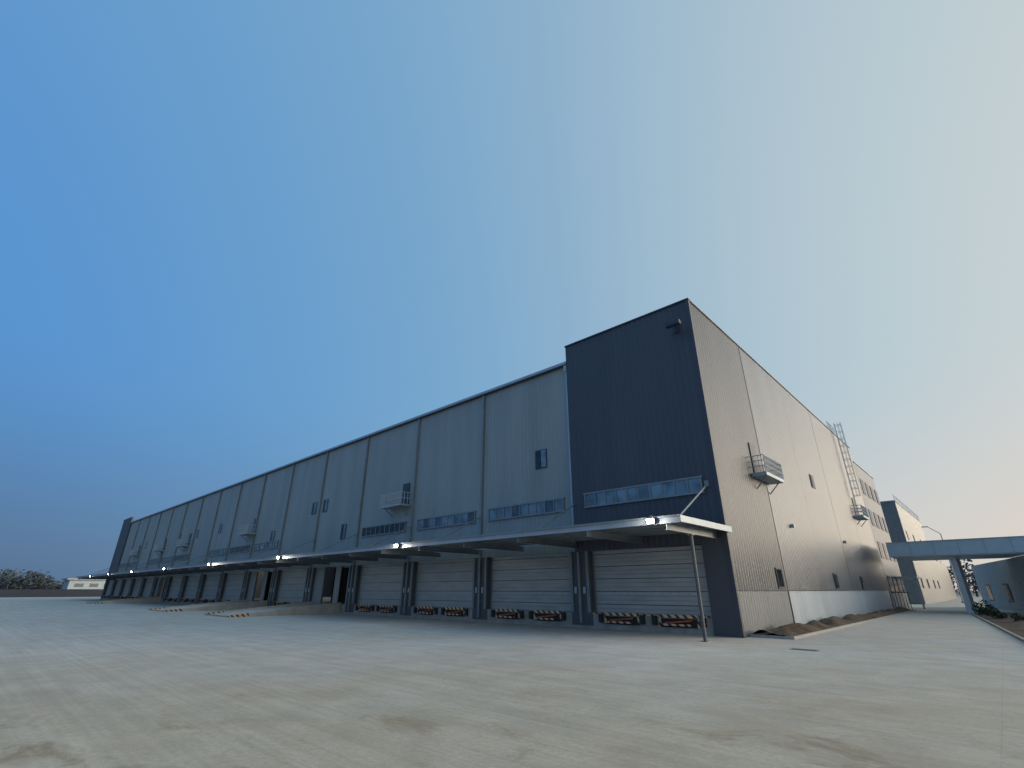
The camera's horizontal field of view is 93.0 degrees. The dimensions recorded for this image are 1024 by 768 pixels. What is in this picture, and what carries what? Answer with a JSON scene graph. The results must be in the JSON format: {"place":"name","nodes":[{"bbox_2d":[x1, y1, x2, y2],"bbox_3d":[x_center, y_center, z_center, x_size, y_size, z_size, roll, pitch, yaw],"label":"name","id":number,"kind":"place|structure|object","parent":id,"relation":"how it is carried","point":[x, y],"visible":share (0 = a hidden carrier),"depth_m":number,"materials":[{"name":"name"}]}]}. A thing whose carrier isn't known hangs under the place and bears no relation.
{"place":"outdoors","nodes":[
{"label":"outdoors","id":0,"kind":"place"},
{"bbox_2d":[62,578,105,588],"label":"distant shed","id":1,"kind":"structure","parent":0,"point":[72,583],"depth_m":206.78,"materials":[{"name":"metal"}]},
{"bbox_2d":[74,583,104,586],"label":"windows","id":2,"kind":"structure","parent":1,"relation":"in","point":[76,584],"depth_m":205.84,"materials":[{"name":"grey glass"}]},
{"bbox_2d":[106,597,692,623],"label":"leveller props","id":3,"kind":"object","parent":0,"point":[685,621],"visible":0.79,"depth_m":32.67,"materials":[{"name":"metal"}]},
{"bbox_2d":[0,596,1023,767],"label":"concrete yard","id":4,"kind":"structure","parent":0,"point":[84,683],"depth_m":11.22,"materials":[{"name":"grey concrete"}]},
{"bbox_2d":[87,597,160,603],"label":"loading ramp","id":5,"kind":"structure","parent":4,"relation":"on","point":[146,600],"depth_m":89.42,"materials":[{"name":"concrete"}]},
{"bbox_2d":[148,599,267,611],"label":"loading ramp","id":6,"kind":"structure","parent":4,"relation":"on","point":[235,605],"depth_m":58.70,"materials":[{"name":"concrete"}]},
{"bbox_2d":[101,567,334,598],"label":"end wall","id":7,"kind":"structure","parent":4,"relation":"on","point":[328,582],"depth_m":161.21,"materials":[{"name":"black metal"}]},
{"bbox_2d":[204,601,340,616],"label":"loading ramp","id":8,"kind":"structure","parent":4,"relation":"on","point":[306,608],"depth_m":47.61,"materials":[{"name":"concrete"}]},
{"bbox_2d":[265,568,348,602],"bbox_3d":[-42.302,31.731,74.957,74.240,4.560,0.100,-20,-30,39],"label":"dark opening","id":9,"kind":"object","parent":4,"relation":"on","point":[343,589],"visible":0.07,"depth_m":55.57,"materials":[{"name":"black"}]},
{"bbox_2d":[102,551,594,625],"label":"piers","id":10,"kind":"structure","parent":4,"relation":"on","point":[587,618],"depth_m":38.06,"materials":[{"name":"grey metal"}]},
{"bbox_2d":[114,517,133,579],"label":"tower return","id":11,"kind":"object","parent":10,"relation":"on","point":[125,544],"visible":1,"depth_m":124.91,"materials":[{"name":"grey metal"}]},
{"bbox_2d":[106,518,131,579],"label":"tower cladding","id":12,"kind":"structure","parent":11,"relation":"attached to","point":[120,544],"depth_m":127.66,"materials":[{"name":"grey metal"}]},
{"bbox_2d":[101,550,582,622],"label":"pier downpipe","id":13,"kind":"object","parent":10,"relation":"attached to","point":[479,587],"visible":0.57,"depth_m":44.35,"materials":[{"name":"grey metal"}]},
{"bbox_2d":[120,587,586,592],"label":"control boxes","id":14,"kind":"object","parent":13,"relation":"attached to","point":[575,590],"visible":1,"depth_m":37.58,"materials":[{"name":"metal"}]},
{"bbox_2d":[115,368,574,579],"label":"front cladding","id":15,"kind":"structure","parent":10,"relation":"attached to","point":[525,420],"depth_m":48.08,"materials":[{"name":"grey metal"}]},
{"bbox_2d":[125,395,484,570],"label":"downpipes","id":16,"kind":"object","parent":15,"relation":"attached to","point":[415,472],"visible":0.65,"depth_m":58.61,"materials":[{"name":"metal"}]},
{"bbox_2d":[144,448,546,548],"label":"window frames","id":17,"kind":"structure","parent":15,"relation":"attached to","point":[346,524],"depth_m":53.53,"materials":[{"name":"grey metal"}]},
{"bbox_2d":[145,449,545,547],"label":"window glass","id":18,"kind":"object","parent":17,"relation":"in","point":[543,458],"visible":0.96,"depth_m":53.49,"materials":[{"name":"blue glass"}]},
{"bbox_2d":[131,361,565,522],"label":"eave gutter","id":19,"kind":"object","parent":15,"relation":"attached to","point":[494,388],"visible":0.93,"depth_m":51.16,"materials":[{"name":"metal"}]},
{"bbox_2d":[132,364,565,522],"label":"eave gutter shadow","id":20,"kind":"object","parent":15,"relation":"attached to","point":[521,381],"visible":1,"depth_m":51.31},
{"bbox_2d":[90,484,706,574],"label":"canopy tie rods","id":21,"kind":"object","parent":15,"relation":"attached to","point":[693,499],"visible":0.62,"depth_m":49.06,"materials":[{"name":"grey metal"}]},
{"bbox_2d":[118,480,709,566],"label":"tie plates","id":22,"kind":"object","parent":21,"relation":"attached to","point":[706,482],"visible":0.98,"depth_m":39.57,"materials":[{"name":"paint"}]},
{"bbox_2d":[119,478,700,567],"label":"strip","id":23,"kind":"object","parent":15,"relation":"attached to","point":[680,486],"depth_m":34.57,"materials":[{"name":"blue glass"}]},
{"bbox_2d":[119,475,704,567],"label":"strip window frames","id":24,"kind":"structure","parent":15,"relation":"attached to","point":[605,504],"depth_m":36.91,"materials":[{"name":"grey metal"}]},
{"bbox_2d":[128,500,552,565],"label":"strip glass","id":25,"kind":"object","parent":24,"relation":"on","point":[549,508],"visible":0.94,"depth_m":40.34,"materials":[{"name":"blue glass"}]},
{"bbox_2d":[132,476,866,558],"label":"balcony brackets","id":26,"kind":"object","parent":15,"relation":"attached to","point":[406,513],"visible":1,"depth_m":47.64,"materials":[{"name":"metal"}]},
{"bbox_2d":[129,503,410,555],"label":"balcony floor","id":27,"kind":"structure","parent":26,"relation":"on","point":[394,506],"depth_m":47.77,"materials":[{"name":"metal"}]},
{"bbox_2d":[129,491,410,554],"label":"balcony rails","id":28,"kind":"object","parent":27,"relation":"on","point":[179,541],"visible":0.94,"depth_m":69.44,"materials":[{"name":"grey metal"}]},
{"bbox_2d":[137,483,410,554],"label":"balcony doors","id":29,"kind":"structure","parent":27,"relation":"on","point":[406,487],"depth_m":47.92,"materials":[{"name":"grey metal"}]},
{"bbox_2d":[752,471,868,519],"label":"side balcony floor","id":30,"kind":"structure","parent":26,"relation":"on","point":[770,479],"depth_m":32.81,"materials":[{"name":"metal"}]},
{"bbox_2d":[748,442,857,514],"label":"side balcony doors","id":31,"kind":"structure","parent":30,"relation":"on","point":[752,452],"depth_m":33.20,"materials":[{"name":"grey metal"}]},
{"bbox_2d":[748,454,868,517],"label":"side balcony rails","id":32,"kind":"object","parent":30,"relation":"on","point":[779,473],"visible":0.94,"depth_m":32.99,"materials":[{"name":"grey galvanized steel"}]},
{"bbox_2d":[833,423,858,514],"bbox_3d":[39.468,9.955,57.364,0.058,11.100,0.558,-20,-30,39],"label":"roof ladder","id":33,"kind":"object","parent":30,"relation":"on","point":[846,469],"visible":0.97,"depth_m":57.19,"materials":[{"name":"grey metal"}]},
{"bbox_2d":[835,422,860,496],"bbox_3d":[39.729,8.812,57.585,0.720,8.822,0.803,-20,-30,39],"label":"ladder cage","id":34,"kind":"object","parent":30,"relation":"on","point":[839,424],"visible":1,"depth_m":57.47,"materials":[{"name":"white paint"}]},
{"bbox_2d":[102,551,591,612],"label":"pier posts","id":35,"kind":"object","parent":10,"relation":"attached to","point":[571,583],"visible":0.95,"depth_m":43.79,"materials":[{"name":"black metal"}]},
{"bbox_2d":[105,551,597,611],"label":"shutter guides","id":36,"kind":"object","parent":10,"relation":"attached to","point":[595,595],"visible":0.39,"depth_m":42.82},
{"bbox_2d":[78,523,717,578],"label":"canopy beams","id":37,"kind":"structure","parent":10,"relation":"attached to","point":[351,557],"depth_m":40.50,"materials":[{"name":"grey metal"}]},
{"bbox_2d":[77,514,678,577],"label":"canopy fascia","id":38,"kind":"structure","parent":37,"relation":"attached to","point":[598,527],"depth_m":30.95,"materials":[{"name":"silver metal"}]},
{"bbox_2d":[77,514,678,576],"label":"canopy gutter lip","id":39,"kind":"object","parent":38,"relation":"attached to","point":[619,521],"visible":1,"depth_m":30.95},
{"bbox_2d":[646,516,655,524],"bbox_3d":[6.590,6.428,22.948,0.420,0.380,0.300,-20,-30,39],"label":"canopy floodlight","id":40,"kind":"object","parent":38,"relation":"attached to","point":[650,521],"visible":1,"depth_m":22.81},
{"bbox_2d":[104,522,716,575],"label":"canopy purlins","id":41,"kind":"object","parent":37,"relation":"attached to","point":[648,530],"visible":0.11,"depth_m":29.44,"materials":[{"name":"grey metal"}]},
{"bbox_2d":[106,547,710,615],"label":"shutter backing","id":42,"kind":"object","parent":10,"relation":"attached to","point":[108,591],"visible":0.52,"depth_m":34.82,"materials":[{"name":"grey metal"}]},
{"bbox_2d":[106,545,711,615],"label":"shutter slats","id":43,"kind":"object","parent":42,"relation":"attached to","point":[427,582],"visible":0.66,"depth_m":34.65,"materials":[{"name":"grey metal"}]},
{"bbox_2d":[106,549,709,606],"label":"shutter joints","id":44,"kind":"object","parent":43,"relation":"attached to","point":[512,580],"visible":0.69,"depth_m":33.99,"materials":[{"name":"grey metal"}]},
{"bbox_2d":[171,591,696,594],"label":"shutter vision panels","id":45,"kind":"object","parent":43,"relation":"in","point":[504,593],"visible":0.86,"depth_m":34.80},
{"bbox_2d":[102,596,713,631],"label":"dock wall","id":46,"kind":"structure","parent":4,"relation":"on","point":[648,624],"depth_m":32.47,"materials":[{"name":"grey concrete"}]},
{"bbox_2d":[177,598,571,612],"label":"dock edge strip","id":47,"kind":"object","parent":46,"relation":"on","point":[444,607],"visible":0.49,"depth_m":37.92,"materials":[{"name":"paint"}]},
{"bbox_2d":[156,566,342,602],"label":"partition frames","id":48,"kind":"structure","parent":47,"relation":"on","point":[323,585],"depth_m":62.88,"materials":[{"name":"grey metal"}]},
{"bbox_2d":[153,566,342,602],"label":"partition panels","id":49,"kind":"object","parent":48,"relation":"in","point":[318,584],"visible":0.69,"depth_m":54.90,"materials":[{"name":"grey metal"}]},
{"bbox_2d":[103,595,697,618],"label":"leveller lips","id":50,"kind":"object","parent":46,"relation":"attached to","point":[605,613],"visible":0.97,"depth_m":33.29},
{"bbox_2d":[103,597,690,626],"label":"leveller toe","id":51,"kind":"object","parent":50,"relation":"attached to","point":[684,625],"visible":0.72,"depth_m":32.66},
{"bbox_2d":[104,596,697,628],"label":"leveller pits","id":52,"kind":"object","parent":46,"relation":"in","point":[693,624],"visible":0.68,"depth_m":32.46,"materials":[{"name":"black metal"}]},
{"bbox_2d":[102,596,706,626],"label":"dock bumpers","id":53,"kind":"object","parent":46,"relation":"attached to","point":[601,618],"visible":0.79,"depth_m":35.80,"materials":[{"name":"black rubber"}]},
{"bbox_2d":[116,598,700,628],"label":"leveller frames","id":54,"kind":"structure","parent":46,"relation":"attached to","point":[660,623],"depth_m":29.77,"materials":[{"name":"grey metal"}]},
{"bbox_2d":[593,612,711,617],"bbox_3d":[8.055,13.453,28.276,7.690,0.070,0.512,-20,-30,39],"label":"dock edge hazard strip","id":55,"kind":"object","parent":46,"relation":"on","point":[651,614],"visible":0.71,"depth_m":28.11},
{"bbox_2d":[104,599,713,635],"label":"plinth","id":56,"kind":"structure","parent":4,"relation":"on","point":[601,627],"depth_m":32.60,"materials":[{"name":"concrete"}]},
{"bbox_2d":[332,488,893,606],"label":"wall","id":57,"kind":"structure","parent":4,"relation":"on","point":[606,550],"depth_m":99.37,"materials":[{"name":"grey metal"}]},
{"bbox_2d":[687,534,710,641],"bbox_3d":[8.970,9.742,23.438,0.360,4.780,0.360,-20,-30,39],"label":"canopy post","id":58,"kind":"object","parent":4,"relation":"on","point":[698,589],"visible":1,"depth_m":23.32,"materials":[{"name":"grey metal"}]},
{"bbox_2d":[685,299,745,637],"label":"corner trim","id":59,"kind":"structure","parent":4,"relation":"on","point":[720,501],"depth_m":27.39,"materials":[{"name":"black metal"}]},
{"bbox_2d":[701,543,739,637],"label":"corner pier","id":60,"kind":"structure","parent":4,"relation":"on","point":[722,604],"depth_m":25.59,"materials":[{"name":"grey metal"}]},
{"bbox_2d":[738,591,793,636],"bbox_3d":[14.677,13.004,27.769,0.012,2.160,8.820,-20,-30,39],"label":"dark side base","id":61,"kind":"object","parent":4,"relation":"on","point":[766,610],"visible":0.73,"depth_m":27.33,"materials":[{"name":"grey metal"}]},
{"bbox_2d":[738,346,794,622],"bbox_3d":[17.717,6.169,34.201,0.085,19.770,0.080,-20,-30,39],"label":"side joint","id":62,"kind":"object","parent":4,"relation":"on","point":[768,495],"visible":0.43,"depth_m":33.26,"materials":[{"name":"grey metal"}]},
{"bbox_2d":[791,648,819,650],"bbox_3d":[11.705,10.616,19.404,1.000,0.013,0.500,-20,-30,39],"label":"drain grate","id":63,"kind":"object","parent":4,"relation":"on","point":[804,649],"visible":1,"depth_m":19.39,"materials":[{"name":"metal"}]},
{"bbox_2d":[753,607,910,635],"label":"soil verge","id":64,"kind":"structure","parent":4,"relation":"on","point":[794,629],"depth_m":31.07,"materials":[{"name":"brown soil"}]},
{"bbox_2d":[750,610,916,639],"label":"verge kerb","id":65,"kind":"structure","parent":4,"relation":"on","point":[810,633],"depth_m":27.15,"materials":[{"name":"concrete"}]},
{"bbox_2d":[789,590,893,623],"bbox_3d":[31.556,20.076,44.431,0.012,2.160,40.520,-20,-30,39],"label":"pale side base","id":66,"kind":"object","parent":4,"relation":"on","point":[807,606],"visible":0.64,"depth_m":38.79,"materials":[{"name":"white metal"}]},
{"bbox_2d":[738,590,877,590],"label":"side drip trim","id":67,"kind":"structure","parent":66,"relation":"on","point":[807,590],"depth_m":34.21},
{"bbox_2d":[690,302,787,589],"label":"dark side cladding","id":68,"kind":"structure","parent":67,"relation":"on","point":[756,555],"depth_m":30.92,"materials":[{"name":"grey metal"}]},
{"bbox_2d":[774,474,865,588],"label":"side window frames","id":69,"kind":"structure","parent":68,"relation":"attached to","point":[832,573],"depth_m":40.41,"materials":[{"name":"grey metal"}]},
{"bbox_2d":[776,475,864,587],"bbox_3d":[25.923,12.132,41.122,0.080,9.400,27.500,-20,-30,39],"label":"side window glass","id":70,"kind":"object","parent":69,"relation":"attached to","point":[780,578],"visible":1,"depth_m":40.41,"materials":[{"name":"grey glass"}]},
{"bbox_2d":[739,348,888,589],"bbox_3d":[31.571,10.949,48.290,0.012,17.580,40.520,-20,-30,39],"label":"side cladding light","id":71,"kind":"object","parent":67,"relation":"on","point":[802,560],"visible":0.88,"depth_m":42.63,"materials":[{"name":"grey metal"}]},
{"bbox_2d":[779,386,872,589],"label":"side sheet laps","id":72,"kind":"object","parent":67,"relation":"on","point":[830,499],"visible":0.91,"depth_m":46.75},
{"bbox_2d":[853,462,909,608],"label":"office cladding","id":73,"kind":"structure","parent":4,"relation":"on","point":[889,566],"depth_m":65.25,"materials":[{"name":"white metal"}]},
{"bbox_2d":[853,461,873,478],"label":"parapet coping","id":74,"kind":"object","parent":73,"relation":"on","point":[862,469],"visible":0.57,"depth_m":68.86,"materials":[{"name":"grey metal"}]},
{"bbox_2d":[859,478,903,592],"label":"office window frames","id":75,"kind":"structure","parent":73,"relation":"in","point":[882,529],"depth_m":65.11,"materials":[{"name":"grey metal"}]},
{"bbox_2d":[860,479,905,591],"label":"office glass","id":76,"kind":"object","parent":75,"relation":"in","point":[881,550],"visible":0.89,"depth_m":65.05,"materials":[{"name":"grey glass"}]},
{"bbox_2d":[892,592,912,609],"bbox_3d":[46.734,25.952,58.067,1.680,2.000,0.100,-20,-30,39],"label":"office entrance screen","id":77,"kind":"object","parent":4,"relation":"on","point":[902,597],"visible":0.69,"depth_m":58.16,"materials":[{"name":"paint"}]},
{"bbox_2d":[895,576,925,608],"bbox_3d":[52.750,27.449,63.962,2.280,3.850,4.500,-20,-30,39],"label":"office entrance canopy","id":78,"kind":"object","parent":4,"relation":"on","point":[909,577],"visible":0.86,"depth_m":62.63,"materials":[{"name":"metal"}]},
{"bbox_2d":[922,526,963,602],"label":"street lamp","id":79,"kind":"object","parent":4,"relation":"on","point":[962,601],"visible":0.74,"depth_m":91.00,"materials":[{"name":"metal"}]},
{"bbox_2d":[885,536,1023,613],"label":"gate canopy","id":80,"kind":"object","parent":4,"relation":"on","point":[954,551],"visible":0.96,"depth_m":50.52,"materials":[{"name":"metal"}]},
{"bbox_2d":[971,613,1023,641],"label":"bed kerb","id":81,"kind":"structure","parent":4,"relation":"on","point":[1018,637],"depth_m":28.44,"materials":[{"name":"concrete"}]},
{"bbox_2d":[971,556,1023,611],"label":"gatehouse","id":82,"kind":"object","parent":4,"relation":"on","point":[1000,583],"visible":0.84,"depth_m":57.80,"materials":[{"name":"grey paint"}]},
{"bbox_2d":[975,613,1023,637],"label":"planting bed soil","id":83,"kind":"structure","parent":4,"relation":"on","point":[1013,626],"depth_m":32.93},
{"bbox_2d":[971,602,985,613],"bbox_3d":[44.597,21.451,46.307,1.301,1.254,0.968,3,-23,-7],"label":"shrub","id":84,"kind":"object","parent":83,"relation":"on","point":[979,609],"visible":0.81,"depth_m":46.24,"materials":[{"name":"green plant"}]},
{"bbox_2d":[978,599,994,609],"bbox_3d":[47.295,22.184,48.359,1.415,1.436,1.218,-20,-30,39],"label":"shrub","id":85,"kind":"object","parent":83,"relation":"on","point":[987,605],"visible":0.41,"depth_m":48.40,"materials":[{"name":"green plant"}]},
{"bbox_2d":[984,607,990,615],"bbox_3d":[42.126,20.099,42.669,0.945,0.895,0.842,-20,-30,39],"label":"shrub","id":86,"kind":"object","parent":83,"relation":"on","point":[987,610],"visible":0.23,"depth_m":42.77,"materials":[{"name":"green plant"}]},
{"bbox_2d":[989,607,1007,618],"bbox_3d":[39.046,18.468,39.005,1.121,1.075,0.818,-11,-25,24],"label":"shrub","id":87,"kind":"object","parent":83,"relation":"on","point":[994,613],"visible":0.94,"depth_m":38.95,"materials":[{"name":"green plant"}]},
{"bbox_2d":[1010,612,1023,620],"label":"shrub","id":88,"kind":"object","parent":83,"relation":"on","point":[1019,617],"visible":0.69,"depth_m":34.23,"materials":[{"name":"green plant"}]},
{"bbox_2d":[0,0,1023,590],"label":"sky","id":89,"kind":"structure","parent":0,"point":[240,240],"materials":[{"name":"blue"}]},
{"bbox_2d":[565,348,576,551],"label":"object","id":90,"kind":"object","parent":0,"point":[570,440],"visible":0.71,"depth_m":35.30,"materials":[{"name":"black metal"}]},
{"bbox_2d":[679,515,731,531],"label":"canopy end fascia","id":91,"kind":"structure","parent":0,"point":[698,522],"depth_m":23.92,"materials":[{"name":"white metal"}]},
{"bbox_2d":[880,496,956,603],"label":"warehouse","id":92,"kind":"structure","parent":0,"point":[935,583],"depth_m":89.22,"materials":[{"name":"metal"}]},
{"bbox_2d":[906,531,940,588],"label":"windows","id":93,"kind":"structure","parent":92,"relation":"in","point":[906,531],"depth_m":91.31,"materials":[{"name":"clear glass"}]},
{"bbox_2d":[956,591,980,595],"bbox_3d":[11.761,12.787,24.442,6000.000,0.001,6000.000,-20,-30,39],"label":"ground","id":94,"kind":"structure","parent":0,"point":[972,593],"depth_m":266.31,"materials":[{"name":"grey concrete"}]},
{"bbox_2d":[0,568,63,588],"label":"distant tree line","id":95,"kind":"object","parent":94,"relation":"on","point":[8,580],"visible":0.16,"depth_m":221.70,"materials":[{"name":"green plant"}]},
{"bbox_2d":[0,589,102,596],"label":"wall","id":96,"kind":"structure","parent":94,"relation":"on","point":[50,592],"depth_m":165.72,"materials":[{"name":"grey concrete"}]},
{"bbox_2d":[920,559,979,596],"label":"background trees","id":97,"kind":"object","parent":94,"relation":"on","point":[973,582],"visible":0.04,"depth_m":180.57,"materials":[{"name":"green plant"}]},
{"bbox_3d":[11.063,-2.644,38.175,9.840,0.300,8.480,-20,-30,39],"label":"tower","id":98,"kind":"object","parent":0,"visible":0},
{"bbox_2d":[123,298,689,520],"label":"parapet cap","id":99,"kind":"object","parent":98,"relation":"on","point":[667,306],"visible":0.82,"depth_m":34.70,"materials":[{"name":"metal"}]},
{"bbox_2d":[690,300,849,447],"bbox_3d":[28.502,1.579,48.878,0.380,0.090,49.370,-20,-30,39],"label":"side parapet cap","id":100,"kind":"object","parent":99,"relation":"attached to","point":[716,325],"visible":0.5,"depth_m":41.02,"materials":[{"name":"paint"}]},
{"bbox_2d":[565,371,573,524],"bbox_3d":[4.240,4.507,35.379,0.180,12.850,0.175,-20,-30,39],"label":"first downpipe","id":101,"kind":"object","parent":98,"relation":"attached to","point":[569,448],"visible":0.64,"depth_m":35.27,"materials":[{"name":"metal"}]},
{"bbox_2d":[566,301,724,551],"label":"corner tower cladding","id":102,"kind":"structure","parent":98,"relation":"attached to","point":[636,411],"depth_m":31.94,"materials":[{"name":"metal"}]},
{"bbox_2d":[674,325,678,332],"bbox_3d":[10.512,-3.844,31.638,0.300,0.800,0.880,-20,-30,39],"label":"tower lamp bracket","id":103,"kind":"object","parent":102,"relation":"attached to","point":[676,329],"visible":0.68,"depth_m":31.78,"materials":[{"name":"black metal"}]},
{"bbox_2d":[664,319,680,328],"bbox_3d":[10.354,-3.875,31.269,0.950,0.270,0.350,-20,-30,39],"label":"tower lamp head","id":104,"kind":"object","parent":103,"relation":"attached to","point":[673,323],"visible":1,"depth_m":31.16}
]}

